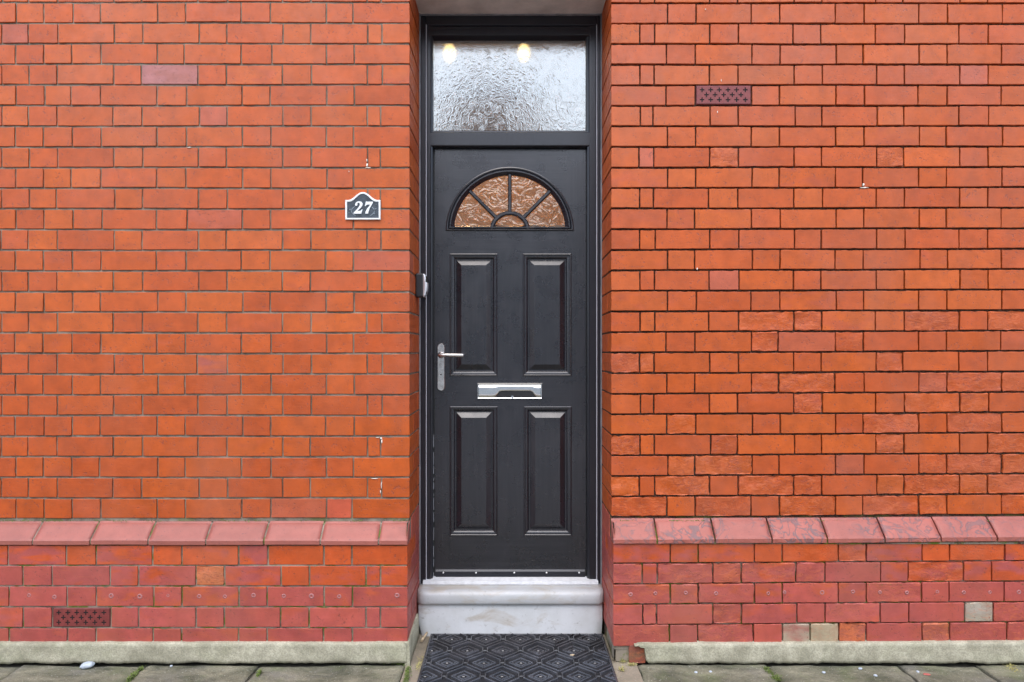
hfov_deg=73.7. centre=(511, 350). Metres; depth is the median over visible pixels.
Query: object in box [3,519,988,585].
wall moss
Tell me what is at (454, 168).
door leaf
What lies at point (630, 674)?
recess floor
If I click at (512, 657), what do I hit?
doormat
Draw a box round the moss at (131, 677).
[127,663,782,681]
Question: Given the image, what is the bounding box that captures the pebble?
[79,661,94,668]
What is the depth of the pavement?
2.68 m
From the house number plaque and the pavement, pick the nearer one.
the pavement
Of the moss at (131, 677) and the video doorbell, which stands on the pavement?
the moss at (131, 677)
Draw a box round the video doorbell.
[415,273,427,297]
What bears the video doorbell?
attached to the brick wall
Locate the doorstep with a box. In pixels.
[418,584,603,635]
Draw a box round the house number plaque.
[345,192,380,219]
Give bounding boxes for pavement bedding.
[0,661,1023,680]
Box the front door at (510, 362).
[435,149,585,576]
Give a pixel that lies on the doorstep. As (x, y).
(511, 609)
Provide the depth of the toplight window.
3.16 m
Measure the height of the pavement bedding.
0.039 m
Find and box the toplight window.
[432,37,586,131]
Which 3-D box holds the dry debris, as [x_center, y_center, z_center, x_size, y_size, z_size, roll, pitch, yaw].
[0.818,1.266,2.904,2.420,0.015,0.449,0,0,0]
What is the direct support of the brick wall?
on the ground
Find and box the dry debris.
[414,656,1019,671]
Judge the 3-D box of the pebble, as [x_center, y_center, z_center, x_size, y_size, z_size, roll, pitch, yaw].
[-1.703,1.262,2.738,0.054,0.028,0.035,-9,2,-11]
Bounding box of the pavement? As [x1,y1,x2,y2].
[0,665,1023,681]
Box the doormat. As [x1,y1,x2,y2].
[417,633,617,681]
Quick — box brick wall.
[0,0,1023,665]
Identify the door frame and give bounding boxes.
[419,13,601,584]
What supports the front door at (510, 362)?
attached to the door frame
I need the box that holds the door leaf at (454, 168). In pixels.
[435,149,585,575]
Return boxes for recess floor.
[400,634,643,681]

